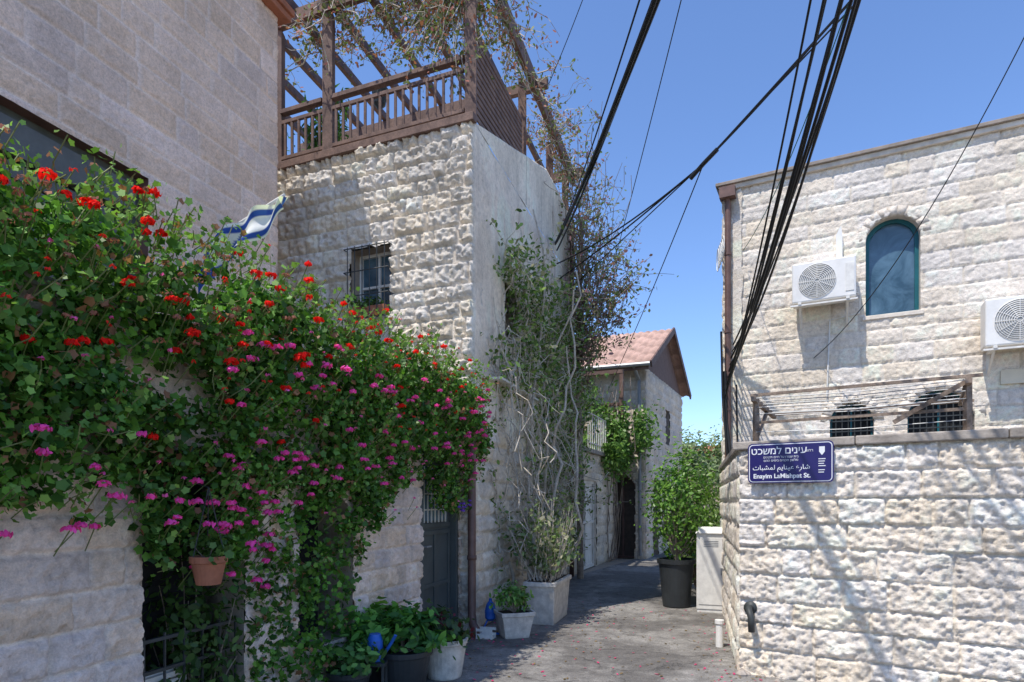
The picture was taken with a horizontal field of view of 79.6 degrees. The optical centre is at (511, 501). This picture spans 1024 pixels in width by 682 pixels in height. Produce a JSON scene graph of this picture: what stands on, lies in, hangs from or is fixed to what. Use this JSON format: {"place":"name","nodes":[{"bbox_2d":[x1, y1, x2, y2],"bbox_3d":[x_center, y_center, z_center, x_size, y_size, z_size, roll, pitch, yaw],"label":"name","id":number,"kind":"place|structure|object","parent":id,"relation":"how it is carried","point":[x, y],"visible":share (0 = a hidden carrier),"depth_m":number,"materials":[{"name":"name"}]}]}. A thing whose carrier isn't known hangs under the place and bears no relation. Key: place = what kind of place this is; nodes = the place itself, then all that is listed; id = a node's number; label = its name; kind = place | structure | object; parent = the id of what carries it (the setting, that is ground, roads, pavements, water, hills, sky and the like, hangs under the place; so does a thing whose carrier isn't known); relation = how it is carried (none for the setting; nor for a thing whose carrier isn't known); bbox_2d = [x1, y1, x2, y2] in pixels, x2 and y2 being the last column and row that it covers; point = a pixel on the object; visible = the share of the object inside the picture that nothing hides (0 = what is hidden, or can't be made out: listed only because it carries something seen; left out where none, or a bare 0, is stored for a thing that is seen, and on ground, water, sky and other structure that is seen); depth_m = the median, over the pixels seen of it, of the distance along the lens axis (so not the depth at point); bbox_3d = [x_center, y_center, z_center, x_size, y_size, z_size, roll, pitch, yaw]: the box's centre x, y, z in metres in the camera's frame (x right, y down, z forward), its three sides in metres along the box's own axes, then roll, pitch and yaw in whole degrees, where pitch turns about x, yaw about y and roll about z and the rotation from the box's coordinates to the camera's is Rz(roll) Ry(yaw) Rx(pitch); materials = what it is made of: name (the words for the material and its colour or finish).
{"place":"outdoors","nodes":[
{"label":"outdoors","id":0,"kind":"place"},
{"bbox_2d":[142,457,201,681],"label":"window","id":1,"kind":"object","parent":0,"point":[150,569],"depth_m":3.90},
{"bbox_2d":[298,510,317,635],"bbox_3d":[-1.839,0.535,5.108,0.001,1.230,0.738,0,0,18],"label":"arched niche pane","id":2,"kind":"object","parent":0,"point":[303,558],"visible":0.06,"depth_m":5.33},
{"bbox_2d":[343,293,388,319],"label":"window box plant","id":3,"kind":"object","parent":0,"point":[380,305],"depth_m":8.02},
{"bbox_2d":[426,551,802,681],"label":"alley road","id":4,"kind":"structure","parent":0,"point":[630,585],"depth_m":6.90,"materials":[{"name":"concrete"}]},
{"bbox_2d":[315,634,388,681],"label":"potted plant","id":5,"kind":"object","parent":4,"relation":"on","point":[351,670],"visible":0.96,"depth_m":4.79,"materials":[{"name":"green plant"}]},
{"bbox_2d":[329,596,400,681],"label":"potted plant","id":6,"kind":"object","parent":4,"relation":"on","point":[376,607],"visible":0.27,"depth_m":5.34,"materials":[{"name":"green plant"}]},
{"bbox_2d":[361,659,387,681],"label":"plant stand","id":7,"kind":"object","parent":4,"relation":"on","point":[380,664],"visible":0.5,"depth_m":4.94,"materials":[{"name":"metal"}]},
{"bbox_2d":[361,632,396,661],"bbox_3d":[-1.083,1.187,5.001,0.312,0.226,0.130,0,0,28],"label":"blue watering can","id":8,"kind":"object","parent":7,"relation":"on","point":[376,637],"visible":0.59,"depth_m":4.97,"materials":[{"name":"plastic"}]},
{"bbox_2d":[350,601,462,681],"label":"potted plant","id":9,"kind":"object","parent":4,"relation":"on","point":[409,660],"visible":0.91,"depth_m":5.16,"materials":[{"name":"green plant"}]},
{"bbox_2d":[416,598,479,680],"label":"potted plant","id":10,"kind":"object","parent":4,"relation":"on","point":[444,665],"visible":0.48,"depth_m":5.47,"materials":[{"name":"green plant"}]},
{"bbox_2d":[476,626,495,639],"bbox_3d":[-0.303,1.535,7.186,0.201,0.130,0.141,0,0,18],"label":"white crate","id":11,"kind":"object","parent":4,"relation":"on","point":[486,633],"visible":0.99,"depth_m":7.14,"materials":[{"name":"paint"}]},
{"bbox_2d":[484,598,499,634],"bbox_3d":[-0.234,1.381,7.371,0.166,0.422,0.247,0,0,-42],"label":"water bottle","id":12,"kind":"object","parent":4,"relation":"on","point":[489,614],"visible":0.82,"depth_m":7.37,"materials":[{"name":"plastic"}]},
{"bbox_2d":[489,579,535,638],"bbox_3d":[0.000,1.257,7.312,0.550,0.686,0.552,0,0,0],"label":"potted plant","id":13,"kind":"object","parent":4,"relation":"on","point":[515,621],"visible":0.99,"depth_m":7.17,"materials":[{"name":"green plant"}]},
{"bbox_2d":[497,490,583,624],"bbox_3d":[0.549,0.715,8.419,1.047,1.770,1.414,0,0,27],"label":"concrete planter","id":14,"kind":"object","parent":4,"relation":"on","point":[548,603],"visible":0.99,"depth_m":8.01,"materials":[{"name":"concrete"}]},
{"bbox_2d":[545,101,678,578],"bbox_3d":[1.645,-3.019,12.222,3.229,9.242,3.095,0,0,0],"label":"slender tree","id":15,"kind":"object","parent":4,"relation":"on","point":[600,299],"visible":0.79,"depth_m":12.02,"materials":[{"name":"green plant"}]},
{"bbox_2d":[463,603,782,681],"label":"fallen petals and leaves","id":16,"kind":"object","parent":4,"relation":"on","point":[615,648],"visible":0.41,"depth_m":6.72,"materials":[{"name":"pink plant"}]},
{"bbox_2d":[634,432,720,608],"bbox_3d":[2.585,0.257,9.510,1.396,2.685,1.553,0,0,0],"label":"potted shrub","id":17,"kind":"object","parent":4,"relation":"on","point":[676,568],"visible":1,"depth_m":9.24,"materials":[{"name":"green plant"}]},
{"bbox_2d":[640,450,720,586],"bbox_3d":[3.329,0.337,11.179,1.995,2.551,2.205,0,0,-45],"label":"bougainvillea bush","id":18,"kind":"object","parent":4,"relation":"on","point":[716,514],"visible":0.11,"depth_m":11.00,"materials":[{"name":"green plant"}]},
{"bbox_2d":[696,526,723,612],"bbox_3d":[2.905,0.986,8.931,0.454,1.229,0.343,0,0,18],"label":"utility cabinet","id":19,"kind":"object","parent":4,"relation":"on","point":[709,569],"visible":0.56,"depth_m":8.80,"materials":[{"name":"metal"}]},
{"bbox_2d":[715,619,723,647],"bbox_3d":[2.280,1.450,6.750,0.097,0.300,0.097,0,0,0],"label":"white standpipe","id":20,"kind":"object","parent":4,"relation":"on","point":[719,623],"visible":1,"depth_m":6.72,"materials":[{"name":"plastic"}]},
{"bbox_2d":[574,550,658,575],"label":"ground","id":21,"kind":"structure","parent":0,"point":[610,563],"depth_m":15.59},
{"bbox_2d":[0,0,277,340],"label":"front wall","id":22,"kind":"structure","parent":21,"relation":"on","point":[172,96],"depth_m":6.01,"materials":[{"name":"stone"}]},
{"bbox_2d":[0,95,147,286],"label":"wide window reveal","id":23,"kind":"object","parent":22,"relation":"attached to","point":[33,117],"visible":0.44,"depth_m":5.22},
{"bbox_2d":[0,112,134,298],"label":"roller shutter","id":24,"kind":"object","parent":23,"relation":"attached to","point":[25,136],"visible":0.04,"depth_m":5.00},
{"bbox_2d":[0,105,137,294],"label":"wide window frame","id":25,"kind":"object","parent":23,"relation":"in","point":[35,127],"visible":0.08,"depth_m":5.19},
{"bbox_2d":[1,156,115,275],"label":"wide window pane","id":26,"kind":"object","parent":25,"relation":"in","point":[113,209],"visible":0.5,"depth_m":5.18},
{"bbox_2d":[174,193,287,292],"bbox_3d":[-2.699,-2.302,5.626,1.588,0.761,0.187,0,0,23],"label":"flag","id":27,"kind":"object","parent":22,"relation":"attached to","point":[258,219],"visible":0.63,"depth_m":5.44,"materials":[{"name":"white fabric"}]},
{"bbox_2d":[142,494,267,681],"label":"yard shrub","id":28,"kind":"object","parent":21,"relation":"on","point":[195,617],"visible":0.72,"depth_m":3.82,"materials":[{"name":"green plant"}]},
{"bbox_2d":[4,270,455,681],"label":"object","id":29,"kind":"object","parent":21,"relation":"on","point":[46,279],"visible":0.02,"depth_m":4.22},
{"bbox_2d":[0,283,461,681],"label":"yard wall","id":30,"kind":"structure","parent":21,"relation":"on","point":[71,610],"depth_m":3.19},
{"bbox_2d":[145,664,186,681],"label":"slatted vent","id":31,"kind":"object","parent":30,"relation":"attached to","point":[157,677],"visible":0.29,"depth_m":3.66,"materials":[{"name":"metal"}]},
{"bbox_2d":[139,450,243,681],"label":"yard opening reveal","id":32,"kind":"object","parent":30,"relation":"attached to","point":[236,611],"depth_m":4.15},
{"bbox_2d":[142,616,240,681],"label":"iron fence","id":33,"kind":"object","parent":30,"relation":"on","point":[202,657],"visible":0.64,"depth_m":3.69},
{"bbox_2d":[182,483,233,585],"bbox_3d":[-1.762,0.159,3.520,0.469,0.622,0.225,0,0,21],"label":"hanging flower pot","id":34,"kind":"object","parent":30,"relation":"hanging from","point":[208,566],"visible":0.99,"depth_m":3.46,"materials":[{"name":"ceramic"}]},
{"bbox_2d":[0,119,502,681],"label":"geranium hedge","id":35,"kind":"object","parent":30,"relation":"on","point":[252,363],"visible":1,"depth_m":3.53,"materials":[{"name":"green plant"}]},
{"bbox_2d":[296,499,352,649],"bbox_3d":[-1.675,0.535,5.053,0.365,1.230,0.738,0,0,18],"label":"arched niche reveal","id":36,"kind":"object","parent":30,"relation":"attached to","point":[347,572],"visible":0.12,"depth_m":5.38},
{"bbox_2d":[259,5,277,339],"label":"end wall","id":37,"kind":"structure","parent":21,"relation":"on","point":[273,122],"depth_m":7.34,"materials":[{"name":"stone"}]},
{"bbox_2d":[277,121,482,631],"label":"front wall","id":38,"kind":"structure","parent":21,"relation":"on","point":[403,197],"depth_m":7.90,"materials":[{"name":"stone"}]},
{"bbox_2d":[343,241,393,321],"bbox_3d":[-1.884,-2.865,8.068,0.705,0.970,0.148,0,0,22],"label":"window grille","id":39,"kind":"object","parent":38,"relation":"attached to","point":[361,270],"depth_m":7.98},
{"bbox_2d":[351,245,391,307],"bbox_3d":[-1.818,-2.885,8.232,0.630,0.930,0.235,0,0,22],"label":"window reveal","id":40,"kind":"object","parent":38,"relation":"attached to","point":[380,249],"depth_m":8.28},
{"bbox_2d":[360,251,390,306],"bbox_3d":[-1.786,-2.885,8.312,0.630,0.930,0.038,0,0,22],"label":"window frame","id":41,"kind":"object","parent":40,"relation":"attached to","point":[380,286],"visible":0.34,"depth_m":8.32,"materials":[{"name":"white paint"}]},
{"bbox_2d":[364,256,390,308],"bbox_3d":[-1.778,-2.885,8.332,0.584,0.930,0.236,0,0,0],"label":"window pane","id":42,"kind":"object","parent":41,"relation":"in","point":[373,275],"visible":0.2,"depth_m":8.36,"materials":[{"name":"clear glass"}]},
{"bbox_2d":[349,243,516,306],"bbox_3d":[-1.851,-1.500,11.280,4.137,6.200,5.580,0,0,17],"label":"masonry","id":43,"kind":"object","parent":21,"relation":"on","point":[367,247],"depth_m":8.56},
{"bbox_2d":[420,453,457,628],"bbox_3d":[-0.888,0.525,7.091,0.150,2.150,0.991,0,0,18],"label":"frame and panels","id":44,"kind":"object","parent":21,"relation":"on","point":[451,580],"visible":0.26,"depth_m":7.44,"materials":[{"name":"grey metal"}]},
{"bbox_2d":[424,466,445,522],"bbox_3d":[-0.881,-0.080,7.088,0.025,0.640,0.691,0,0,18],"label":"grille","id":45,"kind":"object","parent":44,"relation":"attached to","point":[431,509],"visible":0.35,"depth_m":6.96,"materials":[{"name":"metal"}]},
{"bbox_2d":[425,467,446,520],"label":"glazing","id":46,"kind":"structure","parent":44,"relation":"attached to","point":[433,505],"depth_m":7.04,"materials":[{"name":"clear glass"}]},
{"bbox_2d":[424,458,448,615],"bbox_3d":[-0.921,0.525,7.102,0.040,2.110,0.991,0,0,18],"label":"leaf","id":47,"kind":"object","parent":44,"relation":"attached to","point":[441,566],"visible":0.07,"depth_m":7.19,"materials":[{"name":"grey metal"}]},
{"bbox_2d":[452,123,568,627],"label":"alley wall","id":48,"kind":"structure","parent":21,"relation":"on","point":[496,197],"depth_m":8.28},
{"bbox_2d":[431,225,573,635],"bbox_3d":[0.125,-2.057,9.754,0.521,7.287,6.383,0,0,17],"label":"drainpipe","id":49,"kind":"object","parent":48,"relation":"attached to","point":[471,557],"visible":0.38,"depth_m":7.37,"materials":[{"name":"metal"}]},
{"bbox_2d":[505,282,515,345],"bbox_3d":[-0.126,-2.725,9.015,0.215,0.850,0.550,0,0,17],"label":"alley window reveal","id":50,"kind":"object","parent":48,"relation":"attached to","point":[508,322],"visible":0.05,"depth_m":9.28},
{"bbox_2d":[489,376,538,400],"bbox_3d":[0.050,-1.615,8.933,0.200,0.030,1.900,0,0,17],"label":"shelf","id":51,"kind":"object","parent":48,"relation":"attached to","point":[505,381],"visible":0.36,"depth_m":8.40,"materials":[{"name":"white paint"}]},
{"bbox_2d":[475,123,568,275],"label":"parapet","id":52,"kind":"structure","parent":48,"relation":"on","point":[528,177],"depth_m":10.28,"materials":[{"name":"stone"}]},
{"bbox_2d":[280,36,521,160],"bbox_3d":[-2.165,-5.435,8.655,4.652,1.229,2.076,0,0,0],"label":"railing","id":53,"kind":"object","parent":52,"relation":"on","point":[499,115],"visible":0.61,"depth_m":8.20,"materials":[{"name":"brown paint"}]},
{"bbox_2d":[480,208,632,603],"bbox_3d":[0.589,-1.403,10.440,2.136,6.279,6.286,0,0,20],"label":"wall vine","id":54,"kind":"object","parent":48,"relation":"attached to","point":[541,368],"depth_m":9.21,"materials":[{"name":"green plant"}]},
{"bbox_2d":[574,412,615,574],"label":"gate","id":55,"kind":"structure","parent":21,"relation":"on","point":[595,551],"depth_m":15.32,"materials":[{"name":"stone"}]},
{"bbox_2d":[574,369,644,558],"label":"front wall","id":56,"kind":"structure","parent":21,"relation":"on","point":[604,381],"depth_m":17.10,"materials":[{"name":"stone"}]},
{"bbox_2d":[574,369,629,461],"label":"balcony","id":57,"kind":"structure","parent":56,"relation":"attached to","point":[620,372],"depth_m":16.32,"materials":[{"name":"brown paint"}]},
{"bbox_2d":[584,361,649,555],"bbox_3d":[1.350,-1.130,17.657,5.250,5.260,0.554,0,0,22],"label":"gutter","id":58,"kind":"object","parent":56,"relation":"attached to","point":[625,365],"visible":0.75,"depth_m":16.96,"materials":[{"name":"grey metal"}]},
{"bbox_2d":[574,372,667,465],"bbox_3d":[1.812,-2.275,16.632,4.930,3.185,1.896,0,0,5],"label":"ivy","id":59,"kind":"object","parent":56,"relation":"attached to","point":[637,432],"visible":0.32,"depth_m":16.30,"materials":[{"name":"green plant"}]},
{"bbox_2d":[618,475,635,557],"bbox_3d":[3.163,0.425,17.451,0.800,2.350,0.038,0,0,22],"label":"arched doorway frame","id":60,"kind":"object","parent":56,"relation":"in","point":[622,556],"visible":0.23,"depth_m":17.43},
{"bbox_2d":[614,477,634,555],"bbox_3d":[3.171,0.425,17.470,0.800,2.350,0.001,0,0,22],"label":"arched doorway pane","id":61,"kind":"object","parent":60,"relation":"in","point":[629,522],"visible":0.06,"depth_m":17.43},
{"bbox_2d":[595,441,637,561],"bbox_3d":[2.804,0.022,16.392,1.141,3.167,1.921,0,0,27],"label":"doorway creeper","id":62,"kind":"object","parent":21,"relation":"on","point":[616,461],"visible":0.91,"depth_m":16.20,"materials":[{"name":"green plant"}]},
{"bbox_2d":[634,369,682,558],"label":"gable side wall","id":63,"kind":"structure","parent":21,"relation":"on","point":[670,400],"depth_m":18.50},
{"bbox_2d":[652,481,657,554],"bbox_3d":[4.118,0.450,18.177,0.265,2.300,0.700,0,0,26],"label":"side doorway reveal","id":64,"kind":"object","parent":63,"relation":"attached to","point":[656,545],"visible":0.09,"depth_m":18.47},
{"bbox_2d":[649,344,679,394],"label":"gable","id":65,"kind":"structure","parent":63,"relation":"on","point":[662,368],"depth_m":19.57,"materials":[{"name":"stone"}]},
{"bbox_2d":[574,327,691,398],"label":"bargeboards","id":66,"kind":"object","parent":65,"relation":"attached to","point":[659,351],"visible":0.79,"depth_m":18.14,"materials":[{"name":"brown paint"}]},
{"bbox_2d":[580,329,670,366],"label":"roof front","id":67,"kind":"structure","parent":66,"relation":"attached to","point":[644,346],"depth_m":18.08,"materials":[{"name":"tile"}]},
{"bbox_2d":[668,335,688,396],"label":"roof back","id":68,"kind":"structure","parent":66,"relation":"attached to","point":[679,374],"depth_m":20.88,"materials":[{"name":"wood"}]},
{"bbox_2d":[665,409,668,444],"bbox_3d":[4.859,-2.350,19.651,0.215,1.100,0.600,0,0,26],"label":"side window reveal","id":69,"kind":"object","parent":63,"relation":"attached to","point":[667,426],"visible":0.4,"depth_m":19.90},
{"bbox_2d":[681,424,722,517],"bbox_3d":[7.546,-0.809,26.083,4.662,4.847,5.622,0,0,0],"label":"olive tree","id":70,"kind":"object","parent":21,"relation":"on","point":[713,466],"visible":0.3,"depth_m":24.90,"materials":[{"name":"green plant"}]},
{"bbox_2d":[684,417,722,496],"bbox_3d":[9.663,-1.016,26.539,4.810,5.262,4.975,0,0,36],"label":"olive tree","id":71,"kind":"object","parent":21,"relation":"on","point":[718,442],"visible":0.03,"depth_m":26.08,"materials":[{"name":"green plant"}]},
{"bbox_2d":[721,188,742,461],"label":"side wall","id":72,"kind":"structure","parent":21,"relation":"on","point":[737,276],"depth_m":9.48,"materials":[{"name":"stone"}]},
{"bbox_2d":[735,384,737,441],"bbox_3d":[3.463,-1.200,9.459,0.043,1.200,0.023,0,0,27],"label":"conduit","id":73,"kind":"object","parent":72,"relation":"attached to","point":[736,416],"visible":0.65,"depth_m":9.45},
{"bbox_2d":[719,438,1023,681],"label":"boundary wall","id":74,"kind":"structure","parent":21,"relation":"on","point":[898,562],"depth_m":5.10,"materials":[{"name":"stone"}]},
{"bbox_2d":[744,601,756,632],"bbox_3d":[2.185,1.053,5.647,0.118,0.264,0.240,0,0,33],"label":"wall spout","id":75,"kind":"object","parent":74,"relation":"attached to","point":[750,608],"depth_m":5.56,"materials":[{"name":"metal"}]},
{"bbox_2d":[748,440,833,482],"bbox_3d":[2.456,-0.345,5.440,0.700,0.360,0.018,0,0,33],"label":"street sign","id":76,"kind":"object","parent":74,"relation":"attached to","point":[800,462],"visible":1,"depth_m":5.42,"materials":[{"name":"blue metal"}]},
{"bbox_2d":[719,427,1023,469],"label":"coping","id":77,"kind":"object","parent":74,"relation":"on","point":[996,433],"visible":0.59,"depth_m":4.98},
{"bbox_2d":[750,373,982,440],"bbox_3d":[3.202,-0.756,5.655,1.750,0.512,1.034,0,0,33],"label":"clothes drying rack","id":78,"kind":"object","parent":77,"relation":"on","point":[964,400],"visible":0.98,"depth_m":5.34,"materials":[{"name":"grey metal"}]},
{"bbox_2d":[723,126,1023,459],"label":"front wall","id":79,"kind":"structure","parent":21,"relation":"on","point":[972,251],"depth_m":8.55,"materials":[{"name":"stone"}]},
{"bbox_2d":[716,236,724,271],"bbox_3d":[3.240,-3.850,9.550,0.091,0.551,0.272,0,0,11],"label":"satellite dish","id":80,"kind":"object","parent":79,"relation":"attached to","point":[720,253],"visible":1,"depth_m":9.47,"materials":[{"name":"white paint"}]},
{"bbox_2d":[718,184,735,457],"bbox_3d":[3.310,-1.680,9.467,0.260,6.360,0.173,0,0,27],"label":"drainpipe","id":81,"kind":"object","parent":79,"relation":"attached to","point":[727,194],"visible":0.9,"depth_m":9.45,"materials":[{"name":"metal"}]},
{"bbox_2d":[549,0,1023,455],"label":"overhead cables","id":82,"kind":"object","parent":79,"relation":"attached to","point":[753,305],"visible":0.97,"depth_m":6.18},
{"bbox_2d":[790,255,860,396],"bbox_3d":[4.465,-2.450,8.749,0.892,1.860,0.440,0,0,27],"label":"air conditioner","id":83,"kind":"object","parent":79,"relation":"attached to","point":[824,282],"visible":1,"depth_m":8.60,"materials":[{"name":"white metal"}]},
{"bbox_2d":[836,226,841,257],"bbox_3d":[4.697,-3.625,8.819,0.080,0.650,0.060,0,0,27],"label":"pipe cover","id":84,"kind":"object","parent":79,"relation":"attached to","point":[839,244],"visible":0.72,"depth_m":8.79,"materials":[{"name":"white plastic"}]},
{"bbox_2d":[830,404,872,436],"bbox_3d":[4.936,-0.860,8.942,0.550,1.120,0.038,0,0,27],"label":"arched window frame","id":85,"kind":"object","parent":79,"relation":"in","point":[858,405],"visible":0.38,"depth_m":8.93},
{"bbox_2d":[832,406,870,436],"bbox_3d":[4.946,-0.860,8.961,0.550,1.120,0.001,0,0,27],"label":"arched window pane","id":86,"kind":"object","parent":85,"relation":"in","point":[845,425],"visible":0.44,"depth_m":8.95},
{"bbox_2d":[820,394,883,421],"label":"arched window arch stones","id":87,"kind":"object","parent":79,"relation":"attached to","point":[852,398],"visible":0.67,"depth_m":8.78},
{"bbox_2d":[830,403,873,436],"bbox_3d":[4.872,-0.859,8.819,0.550,1.117,0.020,0,0,27],"label":"arched window grille","id":88,"kind":"object","parent":79,"relation":"attached to","point":[848,421],"visible":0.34,"depth_m":8.83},
{"bbox_2d":[862,309,923,320],"bbox_3d":[5.317,-2.590,8.591,0.730,0.060,0.135,0,0,27],"label":"window sill","id":89,"kind":"structure","parent":79,"relation":"attached to","point":[892,315],"depth_m":8.53,"materials":[{"name":"stone"}]},
{"bbox_2d":[867,214,919,309],"bbox_3d":[5.345,-3.305,8.644,0.650,1.370,0.215,0,0,27],"label":"arched window reveal","id":90,"kind":"object","parent":79,"relation":"attached to","point":[899,217],"visible":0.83,"depth_m":8.56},
{"bbox_2d":[866,219,918,315],"bbox_3d":[5.380,-3.305,8.712,0.650,1.370,0.038,0,0,27],"label":"arched window frame","id":91,"kind":"object","parent":90,"relation":"in","point":[909,225],"visible":0.84,"depth_m":8.61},
{"bbox_2d":[869,224,913,314],"bbox_3d":[5.389,-3.305,8.731,0.650,1.370,0.001,0,0,27],"label":"arched window pane","id":92,"kind":"object","parent":91,"relation":"in","point":[893,292],"visible":0.78,"depth_m":8.73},
{"bbox_2d":[858,205,930,241],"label":"arched window arch stones","id":93,"kind":"object","parent":79,"relation":"attached to","point":[899,211],"visible":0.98,"depth_m":8.53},
{"bbox_2d":[907,391,958,432],"bbox_3d":[5.868,-0.910,8.459,0.750,1.220,0.038,0,0,27],"label":"arched window wide frame","id":94,"kind":"object","parent":79,"relation":"in","point":[937,408],"visible":0.25,"depth_m":8.45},
{"bbox_2d":[909,394,962,432],"bbox_3d":[5.878,-0.910,8.478,0.750,1.220,0.001,0,0,27],"label":"arched window wide pane","id":95,"kind":"object","parent":94,"relation":"in","point":[930,419],"visible":0.11,"depth_m":8.49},
{"bbox_2d":[907,391,973,432],"bbox_3d":[5.804,-0.910,8.336,0.750,1.220,0.020,0,0,27],"label":"arched window wide grille","id":96,"kind":"object","parent":79,"relation":"attached to","point":[939,416],"visible":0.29,"depth_m":8.33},
{"bbox_2d":[897,380,985,417],"bbox_3d":[5.795,-1.401,8.318,1.000,0.478,0.060,0,0,27],"label":"window arch","id":97,"kind":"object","parent":79,"relation":"attached to","point":[982,409],"visible":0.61,"depth_m":8.33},
{"bbox_2d":[980,295,1023,375],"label":"air conditioner","id":98,"kind":"object","parent":79,"relation":"attached to","point":[1002,323],"visible":1,"depth_m":7.67,"materials":[{"name":"white metal"}]},
{"bbox_2d":[1000,369,1023,384],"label":"house number plate","id":99,"kind":"object","parent":79,"relation":"attached to","point":[1013,376],"visible":1,"depth_m":7.92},
{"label":"masonry","id":100,"kind":"object","parent":21,"relation":"on","visible":0},
{"bbox_2d":[719,119,1023,202],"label":"roof slab","id":101,"kind":"structure","parent":100,"relation":"on","point":[929,143],"depth_m":8.49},
{"bbox_2d":[715,113,1023,202],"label":"roof flashing","id":102,"kind":"object","parent":101,"relation":"on","point":[901,143],"visible":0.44,"depth_m":8.51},
{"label":"masonry","id":103,"kind":"object","parent":21,"relation":"on","visible":0},
{"bbox_2d":[262,0,294,25],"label":"eave","id":104,"kind":"object","parent":103,"relation":"on","point":[283,11],"visible":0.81,"depth_m":7.44,"materials":[{"name":"wood"}]},
{"bbox_2d":[283,0,1023,445],"label":"sky","id":105,"kind":"structure","parent":0,"point":[910,69],"materials":[{"name":"blue"}]},
{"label":"terrace floor","id":106,"kind":"structure","parent":0,"visible":0},
{"bbox_2d":[295,83,353,149],"bbox_3d":[-2.783,-5.547,9.343,0.938,1.754,0.805,0,0,17],"label":"terrace plant","id":107,"kind":"object","parent":106,"relation":"on","point":[316,132],"visible":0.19,"depth_m":9.27,"materials":[{"name":"green plant"}]},
{"bbox_2d":[372,79,387,130],"bbox_3d":[-1.971,-5.480,9.151,0.260,1.620,0.260,0,0,0],"label":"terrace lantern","id":108,"kind":"object","parent":106,"relation":"on","point":[376,103],"visible":0.24,"depth_m":9.10,"materials":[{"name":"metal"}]},
{"bbox_2d":[277,0,583,270],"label":"pergola frame","id":109,"kind":"object","parent":106,"relation":"on","point":[325,83],"visible":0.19,"depth_m":8.72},
{"bbox_2d":[280,0,609,215],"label":"pergola creeper","id":110,"kind":"object","parent":109,"relation":"on","point":[446,11],"visible":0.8,"depth_m":8.50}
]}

